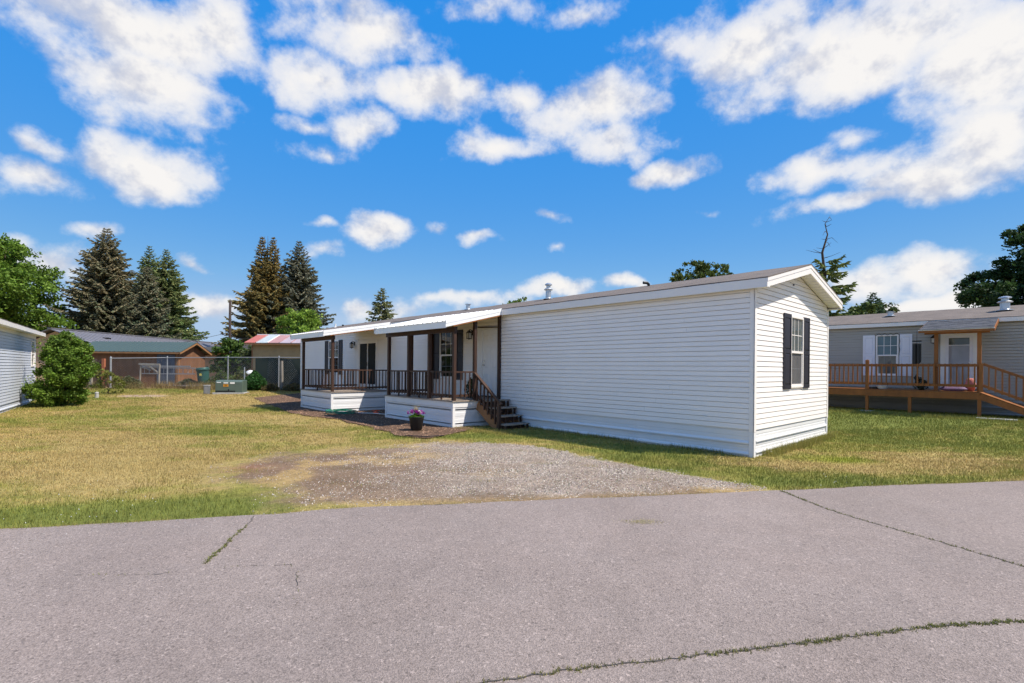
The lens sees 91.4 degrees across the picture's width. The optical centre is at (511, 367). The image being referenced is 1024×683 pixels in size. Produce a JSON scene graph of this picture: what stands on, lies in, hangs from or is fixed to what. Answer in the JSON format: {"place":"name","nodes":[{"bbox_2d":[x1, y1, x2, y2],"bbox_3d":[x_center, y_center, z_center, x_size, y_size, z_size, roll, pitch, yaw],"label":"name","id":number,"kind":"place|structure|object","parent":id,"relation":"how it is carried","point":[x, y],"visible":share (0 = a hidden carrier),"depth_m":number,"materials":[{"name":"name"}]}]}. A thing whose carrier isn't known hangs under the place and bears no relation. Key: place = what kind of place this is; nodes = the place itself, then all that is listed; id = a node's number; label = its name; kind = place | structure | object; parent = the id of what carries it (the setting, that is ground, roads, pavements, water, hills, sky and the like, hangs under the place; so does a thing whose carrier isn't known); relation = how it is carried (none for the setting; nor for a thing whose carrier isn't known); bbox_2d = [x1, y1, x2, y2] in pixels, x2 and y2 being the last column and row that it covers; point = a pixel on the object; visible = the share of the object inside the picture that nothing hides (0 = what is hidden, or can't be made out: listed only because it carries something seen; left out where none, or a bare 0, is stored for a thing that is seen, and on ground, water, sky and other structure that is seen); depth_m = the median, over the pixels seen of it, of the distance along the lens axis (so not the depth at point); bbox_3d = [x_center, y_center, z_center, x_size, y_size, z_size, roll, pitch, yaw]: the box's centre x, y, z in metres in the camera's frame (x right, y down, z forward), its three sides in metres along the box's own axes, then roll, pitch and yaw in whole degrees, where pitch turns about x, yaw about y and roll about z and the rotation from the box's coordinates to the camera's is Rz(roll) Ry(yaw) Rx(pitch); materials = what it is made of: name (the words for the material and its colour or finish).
{"place":"outdoors","nodes":[
{"label":"outdoors","id":0,"kind":"place"},
{"bbox_2d":[188,440,775,514],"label":"driveway","id":1,"kind":"structure","parent":0,"point":[284,481],"depth_m":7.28,"materials":[{"name":"grey gravel"}]},
{"bbox_2d":[0,481,1023,682],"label":"road","id":2,"kind":"structure","parent":0,"point":[486,591],"depth_m":3.61,"materials":[{"name":"grey asphalt"}]},
{"bbox_2d":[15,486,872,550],"bbox_3d":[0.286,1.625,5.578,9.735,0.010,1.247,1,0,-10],"label":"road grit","id":3,"kind":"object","parent":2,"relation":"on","point":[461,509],"visible":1,"depth_m":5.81,"materials":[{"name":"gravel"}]},
{"bbox_2d":[620,518,666,525],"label":"straw litter","id":4,"kind":"object","parent":2,"relation":"on","point":[647,522],"visible":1,"depth_m":5.33,"materials":[{"name":"beige plant"}]},
{"bbox_2d":[0,383,1023,528],"bbox_3d":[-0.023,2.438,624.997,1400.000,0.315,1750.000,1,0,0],"label":"lawn","id":5,"kind":"structure","parent":0,"point":[125,483],"depth_m":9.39,"materials":[{"name":"green plant"}]},
{"bbox_2d":[0,318,45,412],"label":"mobile home","id":6,"kind":"object","parent":5,"relation":"on","point":[17,357],"visible":0.91,"depth_m":18.25,"materials":[{"name":"white"}]},
{"bbox_2d":[30,340,34,366],"bbox_3d":[-20.324,-0.601,21.191,0.054,1.100,0.700,1,0,-36],"label":"window","id":7,"kind":"structure","parent":6,"relation":"in","point":[32,348],"depth_m":21.26,"materials":[{"name":"plastic"}]},
{"bbox_2d":[0,232,79,330],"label":"maple tree","id":8,"kind":"object","parent":5,"relation":"on","point":[17,293],"visible":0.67,"depth_m":39.94,"materials":[{"name":"green plant"}]},
{"bbox_2d":[21,330,100,406],"bbox_3d":[-17.761,0.086,19.569,2.471,3.145,2.315,1,0,-33],"label":"ash bush","id":9,"kind":"object","parent":5,"relation":"on","point":[65,358],"visible":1,"depth_m":19.34,"materials":[{"name":"green plant"}]},
{"bbox_2d":[80,359,105,387],"bbox_3d":[-24.185,0.403,28.149,2.440,1.880,0.220,1,0,0],"label":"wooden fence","id":10,"kind":"object","parent":5,"relation":"on","point":[102,362],"visible":0.16,"depth_m":28.20,"materials":[{"name":"brown wood"}]},
{"bbox_2d":[26,228,162,336],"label":"spruce tree","id":11,"kind":"object","parent":5,"relation":"on","point":[105,286],"visible":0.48,"depth_m":43.91,"materials":[{"name":"green plant"}]},
{"bbox_2d":[89,368,126,393],"bbox_3d":[-19.928,0.715,24.706,1.583,1.464,0.990,1,0,0],"label":"elm sapling","id":12,"kind":"object","parent":5,"relation":"on","point":[113,381],"visible":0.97,"depth_m":24.63,"materials":[{"name":"green plant"}]},
{"bbox_2d":[36,328,218,383],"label":"metal roof house","id":13,"kind":"structure","parent":5,"relation":"on","point":[90,336],"depth_m":35.02,"materials":[{"name":"grey metal"}]},
{"bbox_2d":[114,375,143,388],"bbox_3d":[-21.909,0.833,28.597,1.396,0.853,1.430,1,0,0],"label":"weed clump","id":14,"kind":"object","parent":5,"relation":"on","point":[128,378],"visible":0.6,"depth_m":28.45,"materials":[{"name":"green plant"}]},
{"bbox_2d":[131,246,158,292],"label":"spruce tree","id":15,"kind":"object","parent":5,"relation":"on","point":[147,261],"visible":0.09,"depth_m":49.73,"materials":[{"name":"green plant"}]},
{"bbox_2d":[108,266,183,338],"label":"spruce tree","id":16,"kind":"object","parent":5,"relation":"on","point":[154,311],"visible":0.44,"depth_m":45.44,"materials":[{"name":"green plant"}]},
{"bbox_2d":[84,341,211,386],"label":"rust shed","id":17,"kind":"structure","parent":5,"relation":"on","point":[129,351],"depth_m":31.00,"materials":[{"name":"brown wood"}]},
{"bbox_2d":[138,363,160,384],"bbox_3d":[-21.480,0.467,29.624,1.252,1.492,0.130,1,0,0],"label":"sawhorse","id":18,"kind":"object","parent":5,"relation":"on","point":[148,365],"visible":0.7,"depth_m":29.59,"materials":[{"name":"grey wood"}]},
{"bbox_2d":[142,365,195,373],"bbox_3d":[-20.602,0.119,29.965,3.200,0.520,0.110,1,0,0],"label":"ladder","id":19,"kind":"object","parent":18,"relation":"on","point":[154,366],"visible":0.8,"depth_m":29.98,"materials":[{"name":"metal"}]},
{"bbox_2d":[144,249,209,340],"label":"spruce tree","id":20,"kind":"object","parent":5,"relation":"on","point":[169,281],"visible":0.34,"depth_m":47.86,"materials":[{"name":"green plant"}]},
{"bbox_2d":[173,378,197,387],"bbox_3d":[-19.309,0.934,29.788,1.541,0.710,1.529,1,0,0],"label":"weed clump","id":21,"kind":"object","parent":5,"relation":"on","point":[188,380],"visible":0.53,"depth_m":29.62,"materials":[{"name":"green plant"}]},
{"bbox_2d":[84,380,299,390],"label":"tall weeds","id":22,"kind":"object","parent":5,"relation":"on","point":[190,387],"visible":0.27,"depth_m":28.08,"materials":[{"name":"green plant"}]},
{"bbox_2d":[109,356,299,387],"bbox_3d":[-16.505,0.286,28.692,12.205,2.020,1.288,1,0,0],"label":"chain link fence","id":23,"kind":"object","parent":5,"relation":"on","point":[268,368],"visible":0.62,"depth_m":28.29,"materials":[{"name":"metal"}]},
{"bbox_2d":[203,385,210,393],"bbox_3d":[-15.311,1.113,25.098,0.260,0.505,0.220,1,0,-9],"label":"utility pedestal","id":24,"kind":"object","parent":5,"relation":"on","point":[206,389],"visible":0.81,"depth_m":25.00,"materials":[{"name":"grey metal"}]},
{"bbox_2d":[205,370,236,384],"bbox_3d":[-16.995,0.702,29.414,1.860,1.215,1.803,1,0,0],"label":"weed clump","id":25,"kind":"object","parent":5,"relation":"on","point":[218,377],"visible":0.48,"depth_m":29.18,"materials":[{"name":"green plant"}]},
{"bbox_2d":[204,344,251,381],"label":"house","id":26,"kind":"structure","parent":5,"relation":"on","point":[213,355],"depth_m":38.50,"materials":[{"name":"grey wood"}]},
{"bbox_2d":[207,337,250,376],"bbox_3d":[-19.996,-0.411,35.607,2.743,3.557,2.840,1,0,0],"label":"lilac bush","id":27,"kind":"object","parent":5,"relation":"on","point":[228,346],"visible":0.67,"depth_m":34.95,"materials":[{"name":"green plant"}]},
{"bbox_2d":[228,299,230,337],"bbox_3d":[-22.607,-2.010,40.003,0.291,7.010,0.241,1,0,0],"label":"utility pole","id":28,"kind":"object","parent":5,"relation":"on","point":[229,331],"visible":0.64,"depth_m":39.93,"materials":[{"name":"brown wood"}]},
{"bbox_2d":[212,380,247,393],"bbox_3d":[-14.360,0.990,25.598,1.440,0.730,1.000,1,0,-13],"label":"pad transformer","id":29,"kind":"object","parent":5,"relation":"on","point":[230,386],"visible":0.88,"depth_m":25.21,"materials":[{"name":"metal"}]},
{"bbox_2d":[228,369,249,379],"bbox_3d":[-15.624,0.684,28.892,1.623,1.275,1.649,1,0,0],"label":"weed clump","id":30,"kind":"object","parent":5,"relation":"on","point":[240,372],"visible":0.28,"depth_m":28.72,"materials":[{"name":"green plant"}]},
{"bbox_2d":[237,345,251,369],"bbox_3d":[-17.778,-0.130,34.165,1.886,3.031,1.522,1,0,-33],"label":"lilac bush","id":31,"kind":"object","parent":5,"relation":"on","point":[248,352],"visible":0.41,"depth_m":33.79,"materials":[{"name":"green plant"}]},
{"bbox_2d":[243,370,267,390],"bbox_3d":[-14.201,0.709,27.596,1.333,1.244,1.311,1,0,0],"label":"broom shrub","id":32,"kind":"object","parent":5,"relation":"on","point":[254,378],"visible":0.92,"depth_m":27.38,"materials":[{"name":"green plant"}]},
{"bbox_2d":[211,236,300,345],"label":"spruce tree","id":33,"kind":"object","parent":5,"relation":"on","point":[253,308],"visible":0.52,"depth_m":43.95,"materials":[{"name":"green plant"}]},
{"bbox_2d":[262,384,279,390],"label":"weed clump","id":34,"kind":"object","parent":5,"relation":"on","point":[271,387],"visible":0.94,"depth_m":27.20,"materials":[{"name":"green plant"}]},
{"bbox_2d":[244,334,300,369],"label":"tan shed","id":35,"kind":"structure","parent":5,"relation":"on","point":[274,345],"depth_m":32.20,"materials":[{"name":"red metal"}]},
{"bbox_2d":[280,361,282,390],"bbox_3d":[-12.846,0.490,27.900,0.182,1.764,0.167,1,0,0],"label":"wooden post","id":36,"kind":"object","parent":5,"relation":"on","point":[281,374],"visible":0.79,"depth_m":27.85,"materials":[{"name":"grey wood"}]},
{"bbox_2d":[281,382,300,390],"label":"weed clump","id":37,"kind":"object","parent":5,"relation":"on","point":[293,386],"visible":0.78,"depth_m":27.26,"materials":[{"name":"green plant"}]},
{"bbox_2d":[253,241,335,333],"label":"spruce tree","id":38,"kind":"object","parent":5,"relation":"on","point":[299,278],"visible":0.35,"depth_m":45.32,"materials":[{"name":"green plant"}]},
{"bbox_2d":[271,307,322,333],"bbox_3d":[-15.497,-1.469,35.786,4.897,5.758,3.504,1,0,0],"label":"willow tree","id":39,"kind":"object","parent":5,"relation":"on","point":[309,319],"visible":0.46,"depth_m":35.55,"materials":[{"name":"green plant"}]},
{"bbox_2d":[255,393,478,437],"bbox_3d":[-6.380,1.466,18.750,3.796,0.265,16.632,1,0,-42],"label":"mulch bed","id":40,"kind":"object","parent":5,"relation":"on","point":[382,425],"visible":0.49,"depth_m":15.66,"materials":[{"name":"brown wood"}]},
{"bbox_2d":[325,409,357,413],"bbox_3d":[-5.938,1.509,17.416,1.015,0.094,1.377,1,0,-41],"label":"garden hose","id":41,"kind":"object","parent":40,"relation":"on","point":[342,411],"visible":1,"depth_m":17.00,"materials":[{"name":"green rubber"}]},
{"bbox_2d":[407,405,425,429],"bbox_3d":[-2.493,1.286,12.997,0.449,0.640,0.461,1,0,-39],"label":"flower pot","id":42,"kind":"object","parent":40,"relation":"on","point":[416,419],"visible":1,"depth_m":12.88,"materials":[{"name":"black plastic"}]},
{"bbox_2d":[405,435,443,436],"bbox_3d":[-2.060,1.598,11.739,0.910,0.023,0.190,1,0,-3],"label":"bed edging","id":43,"kind":"object","parent":40,"relation":"on","point":[424,436],"visible":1,"depth_m":11.73,"materials":[{"name":"black metal"}]},
{"bbox_2d":[365,288,397,322],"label":"spruce tree","id":44,"kind":"object","parent":5,"relation":"on","point":[379,306],"visible":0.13,"depth_m":41.79,"materials":[{"name":"green plant"}]},
{"bbox_2d":[474,373,529,430],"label":"porch steps","id":45,"kind":"structure","parent":5,"relation":"on","point":[496,412],"depth_m":13.82,"materials":[{"name":"brown wood"}]},
{"bbox_2d":[507,297,526,303],"bbox_3d":[0.151,-0.970,26.040,2.201,5.529,0.911,1,0,0],"label":"young tree","id":46,"kind":"object","parent":5,"relation":"on","point":[519,300],"visible":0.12,"depth_m":25.93,"materials":[{"name":"green plant"}]},
{"bbox_2d":[300,264,842,457],"bbox_3d":[-1.650,-0.461,19.595,4.965,4.510,23.870,1,0,-43],"label":"mobile home","id":47,"kind":"object","parent":5,"relation":"on","point":[735,364],"visible":0.85,"depth_m":11.50,"materials":[{"name":"plastic"}]},
{"bbox_2d":[328,340,337,373],"bbox_3d":[-8.378,-0.494,23.514,0.054,1.560,1.140,1,0,-43],"label":"window","id":48,"kind":"structure","parent":47,"relation":"in","point":[329,342],"depth_m":23.47,"materials":[{"name":"glass"}]},
{"bbox_2d":[290,322,389,410],"bbox_3d":[-6.761,-0.042,19.745,2.756,3.514,3.312,1,0,-43],"label":"covered porch","id":49,"kind":"object","parent":47,"relation":"attached to","point":[323,397],"visible":0.94,"depth_m":18.82,"materials":[{"name":"white wood"}]},
{"bbox_2d":[357,339,376,388],"bbox_3d":[-6.106,-0.166,21.040,0.080,2.020,1.740,1,0,-43],"label":"sliding door","id":50,"kind":"structure","parent":47,"relation":"in","point":[366,349],"depth_m":21.00,"materials":[{"name":"plastic"}]},
{"bbox_2d":[374,308,501,427],"bbox_3d":[-2.345,-0.006,15.466,2.126,3.514,3.992,1,0,-43],"label":"covered porch","id":51,"kind":"object","parent":47,"relation":"attached to","point":[453,410],"visible":0.96,"depth_m":14.56,"materials":[{"name":"white wood"}]},
{"bbox_2d":[466,377,471,397],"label":"potted foliage","id":52,"kind":"object","parent":51,"relation":"on","point":[467,387],"visible":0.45,"depth_m":14.95,"materials":[{"name":"green plant"}]},
{"bbox_2d":[439,332,451,378],"bbox_3d":[-2.139,-0.430,16.794,0.054,1.590,0.960,1,0,-43],"label":"window","id":53,"kind":"structure","parent":47,"relation":"in","point":[445,354],"depth_m":16.92,"materials":[{"name":"glass"}]},
{"bbox_2d":[482,329,496,396],"bbox_3d":[-0.672,-0.146,15.183,0.090,2.065,0.760,1,0,-43],"label":"door","id":54,"kind":"structure","parent":47,"relation":"in","point":[489,364],"depth_m":15.19,"materials":[{"name":"white metal"}]},
{"bbox_2d":[791,316,803,387],"bbox_3d":[6.305,-0.348,11.088,0.800,1.570,0.054,1,0,-43],"label":"window","id":55,"kind":"structure","parent":47,"relation":"in","point":[797,365],"depth_m":11.15,"materials":[{"name":"plastic"}]},
{"bbox_2d":[669,259,732,281],"bbox_3d":[11.043,-2.426,29.889,3.925,8.259,4.254,1,0,0],"label":"ash tree","id":56,"kind":"object","parent":5,"relation":"on","point":[702,269],"visible":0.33,"depth_m":29.48,"materials":[{"name":"green plant"}]},
{"bbox_2d":[807,218,862,316],"bbox_3d":[19.079,-3.692,29.874,5.549,11.042,5.326,1,0,0],"label":"spruce tree","id":57,"kind":"object","parent":5,"relation":"on","point":[832,274],"visible":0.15,"depth_m":29.80,"materials":[{"name":"green plant"}]},
{"bbox_2d":[843,301,878,315],"bbox_3d":[20.523,-1.020,29.067,2.492,5.625,2.217,1,0,0],"label":"maple tree","id":58,"kind":"object","parent":5,"relation":"on","point":[866,308],"visible":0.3,"depth_m":28.55,"materials":[{"name":"green plant"}]},
{"bbox_2d":[863,292,887,313],"bbox_3d":[27.468,-1.925,37.993,4.279,7.690,4.311,1,0,0],"label":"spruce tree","id":59,"kind":"object","parent":5,"relation":"on","point":[880,311],"visible":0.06,"depth_m":37.79,"materials":[{"name":"green plant"}]},
{"bbox_2d":[878,302,899,312],"bbox_3d":[28.901,-1.629,38.567,1.736,7.030,2.588,0,0,43],"label":"pine tree","id":60,"kind":"object","parent":5,"relation":"on","point":[894,309],"visible":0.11,"depth_m":38.49,"materials":[{"name":"green plant"}]},
{"bbox_2d":[828,296,1023,416],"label":"mobile home","id":61,"kind":"object","parent":5,"relation":"on","point":[887,337],"visible":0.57,"depth_m":18.06,"materials":[{"name":"grey"}]},
{"bbox_2d":[876,334,898,375],"bbox_3d":[14.065,-0.473,18.741,0.054,1.530,0.690,1,0,-43],"label":"window","id":62,"kind":"structure","parent":61,"relation":"in","point":[887,346],"depth_m":18.74,"materials":[{"name":"glass"}]},
{"bbox_2d":[912,341,921,381],"bbox_3d":[13.611,-0.386,16.816,0.260,1.720,0.260,1,0,-43],"label":"wind chime","id":63,"kind":"object","parent":61,"relation":"attached to","point":[916,353],"visible":1,"depth_m":16.76,"materials":[{"name":"black metal"}]},
{"bbox_2d":[945,335,972,387],"bbox_3d":[15.421,-0.223,17.251,0.070,1.810,0.720,1,0,-43],"label":"storm door","id":64,"kind":"structure","parent":61,"relation":"in","point":[958,348],"depth_m":17.26,"materials":[{"name":"grey glass"}]},
{"bbox_2d":[828,318,1023,416],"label":"cedar deck","id":65,"kind":"structure","parent":5,"relation":"on","point":[979,327],"depth_m":16.36,"materials":[{"name":"wood"}]},
{"bbox_2d":[876,385,887,388],"bbox_3d":[13.080,0.683,17.668,0.340,0.115,0.335,1,0,0],"label":"deck bowl","id":66,"kind":"object","parent":65,"relation":"on","point":[882,387],"visible":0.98,"depth_m":17.55,"materials":[{"name":"white plastic"}]},
{"bbox_2d":[913,377,927,389],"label":"potted foliage","id":67,"kind":"object","parent":65,"relation":"on","point":[921,387],"visible":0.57,"depth_m":16.96,"materials":[{"name":"green plant"}]},
{"bbox_2d":[939,386,966,390],"bbox_3d":[14.300,0.675,16.208,0.260,0.150,0.700,1,0,-43],"label":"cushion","id":68,"kind":"object","parent":65,"relation":"on","point":[943,388],"visible":0.78,"depth_m":16.12,"materials":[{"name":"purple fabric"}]},
{"bbox_2d":[965,378,975,390],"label":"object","id":69,"kind":"object","parent":65,"relation":"on","point":[971,380],"visible":0.66,"depth_m":15.99,"materials":[{"name":"fabric"}]},
{"bbox_2d":[953,224,1023,307],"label":"cherry tree","id":70,"kind":"object","parent":5,"relation":"on","point":[1008,274],"visible":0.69,"depth_m":22.39,"materials":[{"name":"green plant"}]},
{"bbox_2d":[977,417,1016,421],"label":"paving slab","id":71,"kind":"structure","parent":5,"relation":"on","point":[996,418],"depth_m":14.97,"materials":[{"name":"concrete"}]},
{"bbox_3d":[-17.985,1.060,29.411,5.520,0.400,2.403,1,0,0],"label":"brush pile","id":72,"kind":"object","parent":5,"relation":"on","visible":0},
{"bbox_2d":[196,367,209,383],"bbox_3d":[-18.451,0.460,29.880,0.720,0.985,0.720,-6,2,-23],"label":"green barrel","id":73,"kind":"object","parent":72,"relation":"on","point":[202,371],"visible":0.84,"depth_m":29.62,"materials":[{"name":"green plastic"}]},
{"bbox_2d":[0,0,1023,343],"label":"sky","id":74,"kind":"structure","parent":0,"point":[440,156],"materials":[{"name":"blue"}]},
{"bbox_2d":[93,490,1023,682],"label":"crack grass","id":75,"kind":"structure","parent":0,"point":[993,622],"depth_m":3.09,"materials":[{"name":"green plant"}]}
]}

